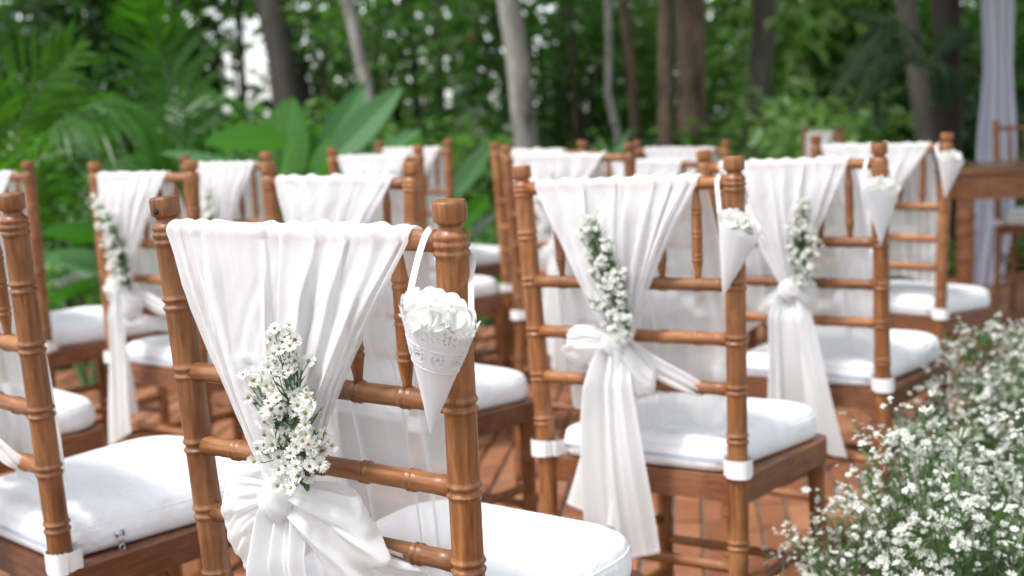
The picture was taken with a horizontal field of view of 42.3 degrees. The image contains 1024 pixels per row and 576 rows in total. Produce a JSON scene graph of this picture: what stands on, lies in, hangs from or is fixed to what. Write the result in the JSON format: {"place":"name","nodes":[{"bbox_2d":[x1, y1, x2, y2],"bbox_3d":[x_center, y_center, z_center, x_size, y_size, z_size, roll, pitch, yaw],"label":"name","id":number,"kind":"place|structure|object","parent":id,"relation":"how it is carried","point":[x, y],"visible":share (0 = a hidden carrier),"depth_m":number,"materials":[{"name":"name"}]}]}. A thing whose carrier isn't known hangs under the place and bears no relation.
{"place":"outdoors","nodes":[
{"label":"outdoors","id":0,"kind":"place"},
{"bbox_2d":[2,0,974,126],"label":"sky","id":1,"kind":"structure","parent":0,"point":[255,60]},
{"bbox_2d":[0,272,1023,575],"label":"brick paving","id":2,"kind":"structure","parent":0,"point":[696,518],"depth_m":3.64,"materials":[{"name":"brick"}]},
{"bbox_2d":[0,423,102,473],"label":"wooden chair","id":3,"kind":"object","parent":2,"relation":"on","point":[88,439],"visible":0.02,"depth_m":2.40,"materials":[{"name":"brown wood"}]},
{"bbox_2d":[53,389,94,434],"bbox_3d":[-0.996,0.234,2.419,0.393,0.066,0.384,5,10,43],"label":"seat cushion","id":4,"kind":"object","parent":3,"relation":"on","point":[75,412],"visible":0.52,"depth_m":2.41,"materials":[{"name":"white fabric"}]},
{"bbox_2d":[4,161,171,447],"bbox_3d":[-1.183,0.119,3.524,0.409,0.922,0.400,4,9,41],"label":"wooden chair","id":5,"kind":"object","parent":2,"relation":"on","point":[67,355],"visible":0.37,"depth_m":3.33,"materials":[{"name":"brown wood"}]},
{"bbox_2d":[45,306,156,352],"bbox_3d":[-1.175,0.098,3.532,0.392,0.066,0.384,4,9,41],"label":"seat cushion","id":6,"kind":"object","parent":5,"relation":"on","point":[77,326],"visible":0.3,"depth_m":3.42,"materials":[{"name":"white fabric"}]},
{"bbox_2d":[0,192,231,575],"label":"wooden chair","id":7,"kind":"object","parent":2,"relation":"on","point":[169,552],"visible":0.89,"depth_m":1.61,"materials":[{"name":"brown wood"}]},
{"bbox_2d":[0,232,66,492],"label":"chair sash","id":8,"kind":"object","parent":7,"relation":"attached to","point":[15,433],"visible":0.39,"depth_m":1.74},
{"bbox_2d":[0,435,259,575],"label":"seat cushion","id":9,"kind":"object","parent":7,"relation":"on","point":[121,493],"visible":0.62,"depth_m":1.77,"materials":[{"name":"white fabric"}]},
{"bbox_2d":[87,160,246,575],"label":"wooden chair","id":10,"kind":"object","parent":2,"relation":"on","point":[154,375],"visible":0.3,"depth_m":3.02,"materials":[{"name":"brown wood"}]},
{"bbox_2d":[96,171,186,445],"bbox_3d":[-0.834,0.050,3.003,0.315,0.631,0.138,4,7,41],"label":"chair sash","id":11,"kind":"object","parent":10,"relation":"attached to","point":[126,195],"visible":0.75,"depth_m":2.99,"materials":[{"name":"fabric"}]},
{"bbox_2d":[90,193,131,289],"bbox_3d":[-0.900,-0.105,2.974,0.117,0.218,0.050,4,7,41],"label":"flower spray","id":12,"kind":"object","parent":11,"relation":"attached to","point":[118,252],"visible":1,"depth_m":2.96,"materials":[{"name":"white"}]},
{"bbox_2d":[104,334,212,368],"bbox_3d":[-0.702,0.137,3.152,0.392,0.066,0.384,4,7,41],"label":"seat cushion","id":13,"kind":"object","parent":10,"relation":"on","point":[155,351],"visible":0.18,"depth_m":3.06,"materials":[{"name":"white fabric"}]},
{"bbox_2d":[179,152,271,433],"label":"wooden chair","id":14,"kind":"object","parent":2,"relation":"on","point":[265,157],"visible":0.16,"depth_m":3.54,"materials":[{"name":"brown wood"}]},
{"bbox_2d":[196,160,264,221],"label":"chair sash","id":15,"kind":"object","parent":14,"relation":"attached to","point":[230,181],"visible":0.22,"depth_m":3.56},
{"bbox_2d":[149,195,644,575],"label":"wooden chair","id":16,"kind":"object","parent":2,"relation":"on","point":[459,484],"visible":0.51,"depth_m":1.25,"materials":[{"name":"brown wood"}]},
{"bbox_2d":[166,218,452,575],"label":"chair sash","id":17,"kind":"object","parent":16,"relation":"attached to","point":[324,286],"visible":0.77,"depth_m":1.28,"materials":[{"name":"fabric"}]},
{"bbox_2d":[236,320,337,495],"bbox_3d":[-0.209,0.115,1.238,0.101,0.175,0.050,3,11,35],"label":"flower spray","id":18,"kind":"object","parent":17,"relation":"on","point":[295,460],"visible":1,"depth_m":1.23,"materials":[{"name":"white"}]},
{"bbox_2d":[398,225,480,432],"bbox_3d":[-0.052,0.041,1.147,0.080,0.185,0.090,3,11,35],"label":"petal cone","id":19,"kind":"object","parent":16,"relation":"hanging from","point":[434,318],"visible":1,"depth_m":1.13,"materials":[{"name":"white paper"}]},
{"bbox_2d":[481,503,631,575],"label":"seat cushion","id":20,"kind":"object","parent":16,"relation":"on","point":[517,542],"visible":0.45,"depth_m":1.49,"materials":[{"name":"white fabric"}]},
{"bbox_2d":[260,162,536,512],"bbox_3d":[-0.198,0.214,2.574,0.409,0.922,0.400,4,8,40],"label":"wooden chair","id":21,"kind":"object","parent":2,"relation":"on","point":[520,413],"visible":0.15,"depth_m":2.51,"materials":[{"name":"brown wood"}]},
{"bbox_2d":[275,173,403,225],"bbox_3d":[-0.317,0.084,2.424,0.306,0.586,0.128,4,8,40],"label":"chair sash","id":22,"kind":"object","parent":21,"relation":"attached to","point":[332,198],"visible":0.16,"depth_m":2.38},
{"bbox_2d":[474,364,527,410],"bbox_3d":[-0.189,0.193,2.582,0.393,0.066,0.384,4,8,40],"label":"seat cushion","id":23,"kind":"object","parent":21,"relation":"on","point":[497,386],"visible":0.14,"depth_m":2.55,"materials":[{"name":"white fabric"}]},
{"bbox_2d":[326,145,509,434],"bbox_3d":[-0.275,0.020,4.084,0.409,0.922,0.400,4,9,42],"label":"wooden chair","id":24,"kind":"object","parent":2,"relation":"on","point":[494,303],"visible":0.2,"depth_m":4.04,"materials":[{"name":"brown wood"}]},
{"bbox_2d":[338,154,409,177],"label":"chair sash","id":25,"kind":"object","parent":24,"relation":"attached to","point":[369,165],"visible":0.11,"depth_m":3.89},
{"bbox_2d":[375,140,515,369],"bbox_3d":[-0.231,-0.104,5.055,0.409,0.922,0.400,5,10,44],"label":"wooden chair","id":26,"kind":"object","parent":2,"relation":"on","point":[483,270],"visible":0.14,"depth_m":4.84,"materials":[{"name":"brown wood"}]},
{"bbox_2d":[383,146,445,227],"bbox_3d":[-0.361,-0.232,4.912,0.306,0.586,0.128,5,10,44],"label":"chair sash","id":27,"kind":"object","parent":26,"relation":"attached to","point":[429,153],"visible":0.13,"depth_m":4.86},
{"bbox_2d":[490,140,587,429],"bbox_3d":[0.218,-0.006,4.167,0.400,0.922,0.409,-8,10,-43],"label":"wooden chair","id":28,"kind":"object","parent":2,"relation":"on","point":[499,200],"visible":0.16,"depth_m":4.15,"materials":[{"name":"brown wood"}]},
{"bbox_2d":[500,142,636,482],"bbox_3d":[0.253,0.061,3.632,0.409,0.922,0.400,3,9,34],"label":"wooden chair","id":29,"kind":"object","parent":2,"relation":"on","point":[627,158],"visible":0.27,"depth_m":3.56,"materials":[{"name":"brown wood"}]},
{"bbox_2d":[513,151,614,371],"bbox_3d":[0.143,-0.065,3.467,0.309,0.583,0.132,3,9,34],"label":"chair sash","id":30,"kind":"object","parent":29,"relation":"attached to","point":[575,165],"visible":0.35,"depth_m":3.45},
{"bbox_2d":[512,156,827,575],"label":"wooden chair","id":31,"kind":"object","parent":2,"relation":"on","point":[771,472],"visible":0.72,"depth_m":2.03,"materials":[{"name":"brown wood"}]},
{"bbox_2d":[535,172,726,558],"bbox_3d":[0.179,0.130,2.028,0.315,0.606,0.138,1,6,36],"label":"chair sash","id":32,"kind":"object","parent":31,"relation":"attached to","point":[645,221],"visible":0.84,"depth_m":2.00,"materials":[{"name":"fabric"}]},
{"bbox_2d":[573,209,632,343],"bbox_3d":[0.140,-0.016,1.974,0.090,0.205,0.050,1,6,37],"label":"flower spray","id":33,"kind":"object","parent":32,"relation":"attached to","point":[604,264],"visible":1,"depth_m":1.97,"materials":[{"name":"white"}]},
{"bbox_2d":[531,398,816,479],"bbox_3d":[0.296,0.229,2.193,0.393,0.066,0.384,1,6,37],"label":"seat cushion","id":34,"kind":"object","parent":31,"relation":"on","point":[681,441],"visible":0.68,"depth_m":2.06,"materials":[{"name":"white fabric"}]},
{"bbox_2d":[715,172,763,295],"bbox_3d":[0.318,-0.074,1.879,0.057,0.177,0.100,-3,7,-8],"label":"petal cone","id":35,"kind":"object","parent":31,"relation":"hanging from","point":[740,233],"visible":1,"depth_m":1.86,"materials":[{"name":"white paper"}]},
{"bbox_2d":[590,150,757,349],"bbox_3d":[0.499,0.035,3.907,0.394,0.889,0.386,6,10,41],"label":"wooden chair","id":36,"kind":"object","parent":2,"relation":"on","point":[753,339],"visible":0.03,"depth_m":3.94,"materials":[{"name":"brown wood"}]},
{"bbox_2d":[612,159,687,176],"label":"chair sash","id":37,"kind":"object","parent":36,"relation":"attached to","point":[647,167],"visible":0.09,"depth_m":3.70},
{"bbox_2d":[633,140,767,346],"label":"wooden chair","id":38,"kind":"object","parent":2,"relation":"on","point":[724,151],"visible":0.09,"depth_m":4.50,"materials":[{"name":"brown wood"}]},
{"bbox_2d":[644,146,720,225],"bbox_3d":[0.590,-0.227,4.618,0.301,0.534,0.131,5,10,41],"label":"chair sash","id":39,"kind":"object","parent":38,"relation":"attached to","point":[688,153],"visible":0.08,"depth_m":4.58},
{"bbox_2d":[696,143,949,575],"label":"wooden chair","id":40,"kind":"object","parent":2,"relation":"on","point":[864,398],"visible":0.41,"depth_m":2.54,"materials":[{"name":"brown wood"}]},
{"bbox_2d":[718,156,873,458],"bbox_3d":[0.552,0.032,2.602,0.303,0.578,0.136,3,10,40],"label":"chair sash","id":41,"kind":"object","parent":40,"relation":"attached to","point":[777,189],"visible":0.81,"depth_m":2.56,"materials":[{"name":"fabric"}]},
{"bbox_2d":[783,197,824,291],"bbox_3d":[0.554,-0.084,2.509,0.076,0.188,0.055,3,10,40],"label":"flower spray","id":42,"kind":"object","parent":41,"relation":"attached to","point":[799,227],"visible":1,"depth_m":2.51,"materials":[{"name":"white"}]},
{"bbox_2d":[747,329,940,392],"bbox_3d":[0.684,0.134,2.764,0.393,0.066,0.384,3,10,40],"label":"seat cushion","id":43,"kind":"object","parent":40,"relation":"on","point":[909,352],"visible":0.45,"depth_m":2.64,"materials":[{"name":"white fabric"}]},
{"bbox_2d":[861,156,900,244],"bbox_3d":[0.673,-0.160,2.432,0.063,0.164,0.094,-2,7,-2],"label":"petal cone","id":44,"kind":"object","parent":40,"relation":"hanging from","point":[881,192],"visible":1,"depth_m":2.41,"materials":[{"name":"white paper"}]},
{"bbox_2d":[761,385,1023,575],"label":"flower bed","id":45,"kind":"object","parent":2,"relation":"on","point":[896,546],"visible":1,"depth_m":1.76,"materials":[{"name":"plant"}]},
{"bbox_2d":[810,133,995,489],"bbox_3d":[1.083,0.043,3.616,0.409,0.922,0.400,5,8,44],"label":"wooden chair","id":46,"kind":"object","parent":2,"relation":"on","point":[970,319],"visible":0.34,"depth_m":3.39,"materials":[{"name":"brown wood"}]},
{"bbox_2d":[821,142,937,281],"bbox_3d":[0.953,-0.067,3.481,0.315,0.631,0.136,5,8,44],"label":"chair sash","id":47,"kind":"object","parent":46,"relation":"attached to","point":[904,162],"visible":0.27,"depth_m":3.44,"materials":[{"name":"fabric"}]},
{"bbox_2d":[889,280,989,319],"bbox_3d":[1.093,0.022,3.624,0.393,0.066,0.384,5,8,44],"label":"seat cushion","id":48,"kind":"object","parent":46,"relation":"on","point":[912,298],"visible":0.52,"depth_m":3.49,"materials":[{"name":"white fabric"}]},
{"bbox_2d":[935,142,964,198],"bbox_3d":[1.085,-0.293,3.295,0.057,0.140,0.107,-2,7,-1],"label":"petal cone","id":49,"kind":"object","parent":46,"relation":"attached to","point":[951,162],"visible":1,"depth_m":3.27,"materials":[{"name":"white paper"}]},
{"bbox_2d":[834,310,1023,575],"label":"flower bed","id":50,"kind":"object","parent":2,"relation":"on","point":[1014,395],"visible":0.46,"depth_m":2.55,"materials":[{"name":"plant"}]},
{"bbox_2d":[925,160,1023,359],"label":"wooden table","id":51,"kind":"object","parent":2,"relation":"on","point":[973,182],"visible":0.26,"depth_m":5.09,"materials":[{"name":"brown wood"}]},
{"bbox_2d":[992,120,1023,323],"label":"wooden chair","id":52,"kind":"object","parent":2,"relation":"on","point":[1014,231],"visible":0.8,"depth_m":5.95,"materials":[{"name":"brown wood"}]},
{"bbox_2d":[49,122,1019,324],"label":"ground","id":53,"kind":"structure","parent":0,"point":[490,320],"depth_m":8.06,"materials":[{"name":"green plant"}]},
{"bbox_2d":[0,0,94,210],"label":"tall shrub","id":54,"kind":"object","parent":53,"relation":"on","point":[40,15],"visible":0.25,"depth_m":9.22,"materials":[{"name":"green plant"}]},
{"bbox_2d":[0,17,126,242],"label":"palm","id":55,"kind":"object","parent":53,"relation":"on","point":[44,114],"visible":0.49,"depth_m":5.12,"materials":[{"name":"green plant"}]},
{"bbox_2d":[42,220,108,386],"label":"leafy plant","id":56,"kind":"object","parent":53,"relation":"on","point":[83,279],"visible":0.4,"depth_m":4.99,"materials":[{"name":"green plant"}]},
{"bbox_2d":[0,94,195,365],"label":"palm","id":57,"kind":"object","parent":53,"relation":"on","point":[150,140],"visible":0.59,"depth_m":5.50,"materials":[{"name":"green plant"}]},
{"bbox_2d":[12,30,217,221],"bbox_3d":[-2.603,-0.766,8.382,1.439,1.767,1.461,-2,7,0],"label":"bush","id":58,"kind":"object","parent":53,"relation":"on","point":[111,80],"visible":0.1,"depth_m":8.24,"materials":[{"name":"green plant"}]},
{"bbox_2d":[31,0,211,118],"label":"tall shrub","id":59,"kind":"object","parent":53,"relation":"on","point":[93,31],"visible":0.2,"depth_m":9.50,"materials":[{"name":"green plant"}]},
{"bbox_2d":[48,56,254,204],"bbox_3d":[-2.308,-0.693,8.490,1.335,1.563,1.070,4,9,39],"label":"bush","id":60,"kind":"object","parent":53,"relation":"on","point":[125,92],"visible":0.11,"depth_m":8.30,"materials":[{"name":"green plant"}]},
{"bbox_2d":[95,0,261,185],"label":"palm","id":61,"kind":"object","parent":53,"relation":"on","point":[211,100],"visible":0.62,"depth_m":6.50,"materials":[{"name":"green plant"}]},
{"bbox_2d":[122,0,243,111],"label":"tall shrub","id":62,"kind":"object","parent":53,"relation":"on","point":[218,61],"visible":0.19,"depth_m":11.07,"materials":[{"name":"green plant"}]},
{"bbox_2d":[160,96,332,211],"bbox_3d":[-1.015,-0.200,5.480,0.670,1.179,0.793,-2,7,0],"label":"leafy plant","id":63,"kind":"object","parent":53,"relation":"on","point":[285,134],"visible":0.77,"depth_m":5.20,"materials":[{"name":"green plant"}]},
{"bbox_2d":[254,0,299,108],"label":"tree","id":64,"kind":"object","parent":53,"relation":"on","point":[279,52],"visible":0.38,"depth_m":10.78,"materials":[{"name":"grey plant"}]},
{"bbox_2d":[234,0,374,121],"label":"tall shrub","id":65,"kind":"object","parent":53,"relation":"on","point":[315,88],"visible":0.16,"depth_m":12.04,"materials":[{"name":"green plant"}]},
{"bbox_2d":[261,0,407,133],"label":"tall shrub","id":66,"kind":"object","parent":53,"relation":"on","point":[299,32],"visible":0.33,"depth_m":11.01,"materials":[{"name":"green plant"}]},
{"bbox_2d":[341,0,381,146],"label":"tree","id":67,"kind":"object","parent":53,"relation":"on","point":[356,42],"visible":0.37,"depth_m":9.31,"materials":[{"name":"grey plant"}]},
{"bbox_2d":[300,0,429,145],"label":"tall shrub","id":68,"kind":"object","parent":53,"relation":"on","point":[349,70],"visible":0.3,"depth_m":11.54,"materials":[{"name":"green plant"}]},
{"bbox_2d":[318,81,420,175],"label":"leafy plant","id":69,"kind":"object","parent":53,"relation":"on","point":[353,124],"visible":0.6,"depth_m":5.64,"materials":[{"name":"green plant"}]},
{"bbox_2d":[325,0,465,158],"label":"tall shrub","id":70,"kind":"object","parent":53,"relation":"on","point":[418,108],"visible":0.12,"depth_m":12.16,"materials":[{"name":"green plant"}]},
{"bbox_2d":[307,0,493,165],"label":"tall shrub","id":71,"kind":"object","parent":53,"relation":"on","point":[424,6],"visible":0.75,"depth_m":10.08,"materials":[{"name":"green plant"}]},
{"bbox_2d":[327,111,504,241],"bbox_3d":[-0.569,-0.513,8.535,1.304,1.256,1.424,-2,7,0],"label":"bush","id":72,"kind":"object","parent":53,"relation":"on","point":[420,140],"visible":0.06,"depth_m":8.52,"materials":[{"name":"green plant"}]},
{"bbox_2d":[453,140,498,352],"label":"leafy plant","id":73,"kind":"object","parent":53,"relation":"on","point":[468,172],"visible":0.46,"depth_m":5.54,"materials":[{"name":"green plant"}]},
{"bbox_2d":[452,120,513,245],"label":"bush","id":74,"kind":"object","parent":53,"relation":"on","point":[487,170],"visible":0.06,"depth_m":9.31,"materials":[{"name":"green plant"}]},
{"bbox_2d":[451,0,567,145],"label":"tall shrub","id":75,"kind":"object","parent":53,"relation":"on","point":[497,71],"visible":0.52,"depth_m":11.24,"materials":[{"name":"green plant"}]},
{"bbox_2d":[0,0,1023,217],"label":"wood","id":76,"kind":"object","parent":53,"relation":"on","point":[458,18],"visible":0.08,"depth_m":17.74,"materials":[{"name":"green plant"}]},
{"bbox_2d":[497,0,537,149],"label":"tree","id":77,"kind":"object","parent":53,"relation":"on","point":[518,75],"visible":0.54,"depth_m":8.48,"materials":[{"name":"grey plant"}]},
{"bbox_2d":[44,202,1023,370],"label":"ground cover","id":78,"kind":"object","parent":53,"relation":"on","point":[54,273],"visible":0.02,"depth_m":6.90,"materials":[{"name":"green plant"}]},
{"bbox_2d":[482,0,603,147],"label":"tall shrub","id":79,"kind":"object","parent":53,"relation":"on","point":[538,80],"visible":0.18,"depth_m":12.57,"materials":[{"name":"green plant"}]},
{"bbox_2d":[484,0,645,149],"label":"tall shrub","id":80,"kind":"object","parent":53,"relation":"on","point":[582,49],"visible":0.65,"depth_m":11.94,"materials":[{"name":"green plant"}]},
{"bbox_2d":[566,0,579,149],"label":"tree","id":81,"kind":"object","parent":53,"relation":"on","point":[573,91],"visible":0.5,"depth_m":11.93,"materials":[{"name":"brown plant"}]},
{"bbox_2d":[531,0,655,152],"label":"tall shrub","id":82,"kind":"object","parent":53,"relation":"on","point":[546,131],"visible":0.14,"depth_m":12.60,"materials":[{"name":"green plant"}]},
{"bbox_2d":[545,0,676,143],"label":"tall shrub","id":83,"kind":"object","parent":53,"relation":"on","point":[580,70],"visible":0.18,"depth_m":12.38,"materials":[{"name":"green plant"}]},
{"bbox_2d":[604,0,621,144],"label":"tree","id":84,"kind":"object","parent":53,"relation":"on","point":[609,64],"visible":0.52,"depth_m":10.31,"materials":[{"name":"grey plant"}]},
{"bbox_2d":[574,0,675,154],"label":"tall shrub","id":85,"kind":"object","parent":53,"relation":"on","point":[616,52],"visible":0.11,"depth_m":12.08,"materials":[{"name":"green plant"}]},
{"bbox_2d":[618,0,641,147],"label":"tree","id":86,"kind":"object","parent":53,"relation":"on","point":[630,67],"visible":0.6,"depth_m":10.86,"materials":[{"name":"brown plant"}]},
{"bbox_2d":[592,0,730,157],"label":"tall shrub","id":87,"kind":"object","parent":53,"relation":"on","point":[647,114],"visible":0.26,"depth_m":11.86,"materials":[{"name":"green plant"}]},
{"bbox_2d":[657,0,673,146],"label":"tree","id":88,"kind":"object","parent":53,"relation":"on","point":[665,76],"visible":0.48,"depth_m":9.15,"materials":[{"name":"brown plant"}]},
{"bbox_2d":[676,0,705,146],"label":"tree","id":89,"kind":"object","parent":53,"relation":"on","point":[691,57],"visible":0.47,"depth_m":9.43,"materials":[{"name":"brown plant"}]},
{"bbox_2d":[652,5,747,152],"bbox_3d":[1.824,-1.611,11.905,1.042,2.331,1.055,-3,7,-8],"label":"tall shrub","id":90,"kind":"object","parent":53,"relation":"on","point":[712,102],"visible":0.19,"depth_m":11.80,"materials":[{"name":"green plant"}]},
{"bbox_2d":[705,0,749,137],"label":"tall shrub","id":91,"kind":"object","parent":53,"relation":"on","point":[724,6],"visible":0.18,"depth_m":13.26,"materials":[{"name":"green plant"}]},
{"bbox_2d":[739,0,774,159],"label":"tree","id":92,"kind":"object","parent":53,"relation":"on","point":[761,54],"visible":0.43,"depth_m":9.68,"materials":[{"name":"grey plant"}]},
{"bbox_2d":[712,74,873,159],"bbox_3d":[2.024,-0.862,9.555,1.185,1.363,1.062,-4,8,-19],"label":"bush","id":93,"kind":"object","parent":53,"relation":"on","point":[737,131],"visible":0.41,"depth_m":9.52,"materials":[{"name":"green plant"}]},
{"bbox_2d":[705,0,885,152],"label":"tall shrub","id":94,"kind":"object","parent":53,"relation":"on","point":[787,49],"visible":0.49,"depth_m":10.24,"materials":[{"name":"green plant"}]},
{"bbox_2d":[749,107,875,159],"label":"bush","id":95,"kind":"object","parent":53,"relation":"on","point":[783,143],"visible":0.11,"depth_m":9.08,"materials":[{"name":"green plant"}]},
{"bbox_2d":[757,83,913,158],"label":"bush","id":96,"kind":"object","parent":53,"relation":"on","point":[769,144],"visible":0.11,"depth_m":9.33,"materials":[{"name":"green plant"}]},
{"bbox_2d":[772,0,907,112],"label":"tall shrub","id":97,"kind":"object","parent":53,"relation":"on","point":[851,19],"visible":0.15,"depth_m":10.72,"materials":[{"name":"green plant"}]},
{"bbox_2d":[778,0,907,119],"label":"tall shrub","id":98,"kind":"object","parent":53,"relation":"on","point":[842,23],"visible":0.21,"depth_m":10.55,"materials":[{"name":"green plant"}]},
{"bbox_2d":[800,0,967,120],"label":"tall shrub","id":99,"kind":"object","parent":53,"relation":"on","point":[883,8],"visible":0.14,"depth_m":10.60,"materials":[{"name":"green plant"}]},
{"bbox_2d":[827,84,964,153],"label":"bush","id":100,"kind":"object","parent":53,"relation":"on","point":[834,125],"visible":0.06,"depth_m":9.48,"materials":[{"name":"green plant"}]},
{"bbox_2d":[895,0,932,142],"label":"tree","id":101,"kind":"object","parent":53,"relation":"on","point":[920,99],"visible":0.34,"depth_m":8.20,"materials":[{"name":"grey plant"}]},
{"bbox_2d":[840,51,1020,161],"bbox_3d":[3.087,-0.982,9.716,1.078,1.488,1.346,-4,8,-18],"label":"bush","id":102,"kind":"object","parent":53,"relation":"on","point":[972,93],"visible":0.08,"depth_m":9.67,"materials":[{"name":"green plant"}]},
{"bbox_2d":[932,0,962,275],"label":"tree","id":103,"kind":"object","parent":53,"relation":"on","point":[947,119],"visible":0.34,"depth_m":7.70,"materials":[{"name":"brown plant"}]},
{"bbox_2d":[829,7,976,133],"bbox_3d":[2.220,-1.235,7.411,0.882,0.741,0.722,-2,7,0],"label":"hanging fern","id":104,"kind":"object","parent":103,"relation":"attached to","point":[870,42],"visible":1,"depth_m":7.43,"materials":[{"name":"green plant"}]},
{"bbox_2d":[877,0,1023,99],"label":"tall shrub","id":105,"kind":"object","parent":53,"relation":"on","point":[964,6],"visible":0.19,"depth_m":10.37,"materials":[{"name":"green plant"}]},
{"bbox_2d":[962,80,1023,207],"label":"bush","id":106,"kind":"object","parent":53,"relation":"on","point":[969,141],"visible":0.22,"depth_m":8.95,"materials":[{"name":"green plant"}]},
{"bbox_3d":[3.565,-1.850,6.986,2.600,3.780,0.100,-2,7,0],"label":"arch beam","id":107,"kind":"object","parent":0,"visible":0},
{"bbox_2d":[973,0,1016,285],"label":"curtain","id":108,"kind":"object","parent":107,"relation":"hanging from","point":[997,95],"visible":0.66,"depth_m":7.10,"materials":[{"name":"fabric"}]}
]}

